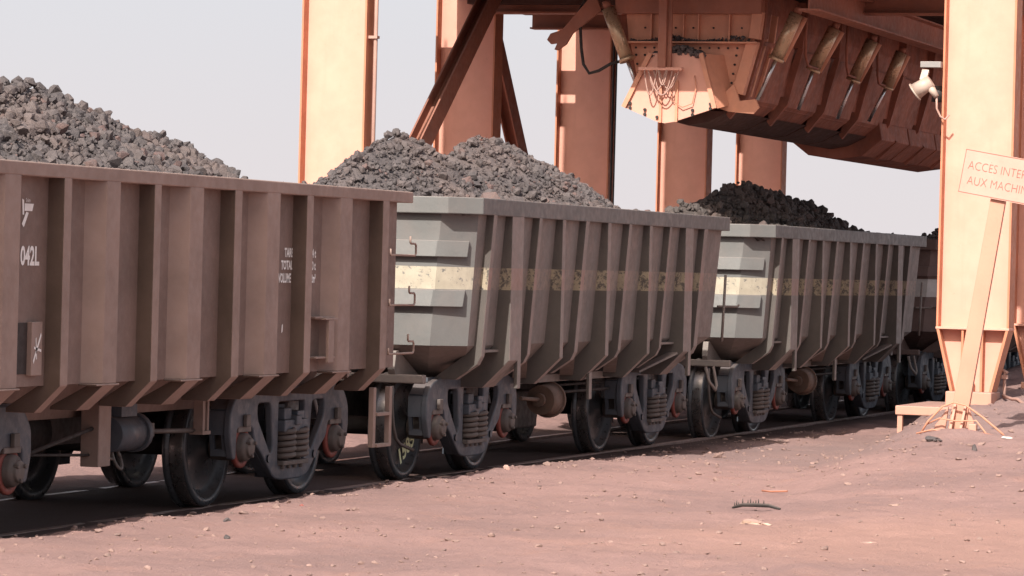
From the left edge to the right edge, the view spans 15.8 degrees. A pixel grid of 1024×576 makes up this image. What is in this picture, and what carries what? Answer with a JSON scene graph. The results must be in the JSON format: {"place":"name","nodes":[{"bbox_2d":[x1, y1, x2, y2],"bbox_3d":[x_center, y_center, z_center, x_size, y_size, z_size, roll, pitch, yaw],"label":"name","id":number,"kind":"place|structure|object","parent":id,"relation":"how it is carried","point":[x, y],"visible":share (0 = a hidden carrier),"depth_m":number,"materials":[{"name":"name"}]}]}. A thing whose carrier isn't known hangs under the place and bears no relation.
{"place":"outdoors","nodes":[
{"label":"outdoors","id":0,"kind":"place"},
{"bbox_2d":[0,0,939,235],"label":"sky","id":1,"kind":"structure","parent":0,"point":[222,77],"materials":[{"name":"white"}]},
{"bbox_2d":[0,364,1023,575],"bbox_3d":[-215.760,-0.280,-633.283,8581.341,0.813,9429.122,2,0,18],"label":"ground","id":2,"kind":"structure","parent":0,"point":[421,541],"depth_m":24.96,"materials":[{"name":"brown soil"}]},
{"bbox_2d":[298,0,379,183],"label":"steel column","id":3,"kind":"structure","parent":2,"relation":"on","point":[338,81],"depth_m":39.79,"materials":[{"name":"metal"}]},
{"bbox_2d":[0,396,882,500],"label":"rail","id":4,"kind":"object","parent":2,"relation":"on","point":[542,436],"depth_m":37.21,"materials":[{"name":"metal"}]},
{"bbox_2d":[0,411,894,536],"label":"rail","id":5,"kind":"object","parent":2,"relation":"on","point":[631,448],"depth_m":33.97,"materials":[{"name":"metal"}]},
{"bbox_2d":[0,159,416,506],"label":"ore wagon","id":6,"kind":"object","parent":5,"relation":"on","point":[198,333],"visible":1,"depth_m":24.72,"materials":[{"name":"brown paint"}]},
{"bbox_2d":[0,75,364,187],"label":"ore heap","id":7,"kind":"object","parent":6,"relation":"in","point":[39,122],"visible":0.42,"depth_m":24.45,"materials":[{"name":"grey stone"}]},
{"bbox_2d":[228,196,739,479],"bbox_3d":[-0.420,0.407,33.798,2.900,2.321,9.754,2,0,18],"label":"ore wagon","id":8,"kind":"object","parent":5,"relation":"on","point":[515,319],"visible":0.73,"depth_m":31.69,"materials":[{"name":"grey paint"}]},
{"bbox_2d":[313,128,649,215],"bbox_3d":[-0.388,-0.995,33.791,2.660,0.837,7.935,2,0,18],"label":"ore heap","id":9,"kind":"object","parent":8,"relation":"in","point":[494,168],"visible":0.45,"depth_m":31.81,"materials":[{"name":"grey stone ore rock"}]},
{"bbox_2d":[567,224,932,437],"bbox_3d":[2.579,0.469,42.981,2.900,2.321,9.754,2,0,18],"label":"ore wagon","id":10,"kind":"object","parent":5,"relation":"on","point":[822,317],"visible":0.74,"depth_m":40.85,"materials":[{"name":"grey paint"}]},
{"bbox_2d":[664,180,904,240],"bbox_3d":[2.609,-0.860,42.974,2.660,0.805,7.935,2,0,18],"label":"ore heap","id":11,"kind":"object","parent":10,"relation":"in","point":[747,202],"visible":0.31,"depth_m":42.53,"materials":[{"name":"black dark ore rock"}]},
{"bbox_2d":[786,239,1020,411],"bbox_3d":[5.571,0.510,52.155,2.892,2.321,9.754,2,0,18],"label":"ore wagon","id":12,"kind":"object","parent":5,"relation":"on","point":[928,382],"visible":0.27,"depth_m":48.26,"materials":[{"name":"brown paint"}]},
{"bbox_2d":[921,228,938,239],"bbox_3d":[5.601,-0.640,52.148,2.660,0.545,7.935,2,0,18],"label":"ore heap","id":13,"kind":"object","parent":12,"relation":"in","point":[934,235],"visible":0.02,"depth_m":53.57,"materials":[{"name":"black stone"}]},
{"bbox_2d":[433,0,503,154],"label":"steel column","id":14,"kind":"structure","parent":2,"relation":"on","point":[474,110],"depth_m":43.92,"materials":[{"name":"orange metal"}]},
{"bbox_2d":[554,30,615,201],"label":"steel column","id":15,"kind":"structure","parent":2,"relation":"on","point":[583,124],"depth_m":48.48,"materials":[{"name":"orange metal"}]},
{"bbox_2d":[609,42,617,204],"bbox_3d":[1.289,-1.000,48.026,0.066,4.800,0.032,2,0,18],"label":"cable","id":16,"kind":"object","parent":15,"relation":"hanging from","point":[612,121],"depth_m":48.01,"materials":[{"name":"black rubber"}]},
{"bbox_2d":[655,122,712,211],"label":"steel column","id":17,"kind":"structure","parent":2,"relation":"on","point":[684,163],"depth_m":53.16,"materials":[{"name":"orange metal"}]},
{"bbox_2d":[713,453,726,457],"bbox_3d":[1.949,1.586,34.718,0.117,0.074,0.135,1,0,-20],"label":"loose stone","id":18,"kind":"object","parent":2,"relation":"on","point":[717,455],"visible":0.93,"depth_m":34.68,"materials":[{"name":"beige stone"}]},
{"bbox_2d":[740,519,771,524],"bbox_3d":[1.603,1.544,24.335,0.195,0.050,0.162,1,0,-8],"label":"pale stone","id":19,"kind":"object","parent":2,"relation":"on","point":[753,521],"visible":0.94,"depth_m":24.31,"materials":[{"name":"beige stone"}]},
{"bbox_2d":[732,499,780,509],"bbox_3d":[1.691,1.506,25.709,0.036,0.085,0.465,1,0,-42],"label":"rubber strip","id":20,"kind":"object","parent":2,"relation":"on","point":[753,504],"visible":1,"depth_m":25.70,"materials":[{"name":"black rubber"}]},
{"bbox_2d":[735,134,786,195],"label":"steel column","id":21,"kind":"structure","parent":2,"relation":"on","point":[759,161],"depth_m":57.37,"materials":[{"name":"orange metal"}]},
{"bbox_2d":[762,490,787,492],"bbox_3d":[1.977,1.527,27.821,0.243,0.028,0.021,2,0,43],"label":"stick","id":22,"kind":"object","parent":2,"relation":"on","point":[772,491],"visible":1,"depth_m":27.82,"materials":[{"name":"orange wood"}]},
{"bbox_2d":[895,401,951,432],"bbox_3d":[4.380,1.376,37.596,0.650,0.385,1.600,2,0,18],"label":"bench","id":23,"kind":"object","parent":2,"relation":"on","point":[927,408],"visible":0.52,"depth_m":36.91,"materials":[{"name":"beige wood"}]},
{"bbox_2d":[925,436,941,441],"bbox_3d":[3.588,1.287,31.418,0.157,0.066,0.151,2,0,18],"label":"loose stone","id":24,"kind":"object","parent":2,"relation":"on","point":[930,438],"visible":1,"depth_m":31.40,"materials":[{"name":"grey stone"}]},
{"bbox_2d":[916,401,1003,434],"bbox_3d":[3.862,1.132,31.778,0.781,0.313,0.079,2,0,15],"label":"wire tangle","id":25,"kind":"object","parent":2,"relation":"on","point":[967,406],"visible":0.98,"depth_m":31.77,"materials":[{"name":"orange paint"}]},
{"bbox_2d":[924,148,1023,432],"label":"warning sign","id":26,"kind":"object","parent":2,"relation":"on","point":[998,179],"visible":0.89,"depth_m":31.80,"materials":[{"name":"beige metal"}]},
{"bbox_2d":[936,0,1022,404],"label":"steel column","id":27,"kind":"structure","parent":2,"relation":"on","point":[982,45],"depth_m":37.57,"materials":[{"name":"beige metal"}]},
{"bbox_2d":[909,61,949,119],"bbox_3d":[4.223,-1.999,37.618,0.414,0.595,0.384,1,0,-4],"label":"floodlight","id":28,"kind":"object","parent":27,"relation":"attached to","point":[922,86],"visible":1,"depth_m":37.47,"materials":[{"name":"beige metal"}]},
{"bbox_2d":[1001,369,1007,398],"bbox_3d":[5.014,0.988,37.652,0.076,0.336,0.050,2,0,18],"label":"standpipe","id":29,"kind":"object","parent":2,"relation":"on","point":[1004,376],"visible":0.96,"depth_m":37.64,"materials":[{"name":"metal"}]},
{"bbox_2d":[1002,394,1023,402],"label":"garden hose","id":30,"kind":"object","parent":2,"relation":"on","point":[1019,400],"visible":0.9,"depth_m":37.14,"materials":[{"name":"rubber"}]},
{"bbox_2d":[1014,16,1023,388],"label":"steel column","id":31,"kind":"structure","parent":2,"relation":"on","point":[1019,310],"depth_m":41.71,"materials":[{"name":"metal"}]},
{"bbox_2d":[495,0,1023,15],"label":"cross beam","id":32,"kind":"structure","parent":31,"relation":"attached to","point":[906,8],"depth_m":42.07,"materials":[{"name":"orange metal"}]},
{"bbox_2d":[467,0,943,25],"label":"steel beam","id":33,"kind":"structure","parent":32,"relation":"on","point":[938,20],"depth_m":43.24,"materials":[{"name":"metal"}]},
{"bbox_2d":[409,0,500,145],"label":"brace","id":34,"kind":"object","parent":33,"relation":"attached to","point":[445,88],"visible":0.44,"depth_m":41.91,"materials":[{"name":"red paint"}]},
{"bbox_2d":[501,41,527,154],"bbox_3d":[-0.030,-2.119,45.462,0.160,2.365,2.001,2,0,18],"label":"brace","id":35,"kind":"object","parent":33,"relation":"attached to","point":[512,128],"visible":0.29,"depth_m":45.40,"materials":[{"name":"red paint"}]},
{"bbox_2d":[547,0,601,50],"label":"lever arm","id":36,"kind":"object","parent":33,"relation":"attached to","point":[589,10],"visible":1,"depth_m":41.20},
{"bbox_2d":[579,1,618,74],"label":"hydraulic hose","id":37,"kind":"object","parent":36,"relation":"attached to","point":[583,61],"visible":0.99,"depth_m":41.18,"materials":[{"name":"black rubber"}]},
{"bbox_2d":[530,15,621,29],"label":"cross beam","id":38,"kind":"structure","parent":33,"relation":"attached to","point":[555,22],"depth_m":45.45,"materials":[{"name":"orange metal"}]},
{"bbox_2d":[602,0,942,171],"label":"loading hopper","id":39,"kind":"object","parent":33,"relation":"hanging from","point":[789,71],"visible":1,"depth_m":41.86,"materials":[{"name":"orange paint"}]},
{"bbox_2d":[799,0,943,54],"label":"girder","id":40,"kind":"object","parent":32,"relation":"attached to","point":[919,32],"visible":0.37,"depth_m":43.07,"materials":[{"name":"orange metal"}]}
]}

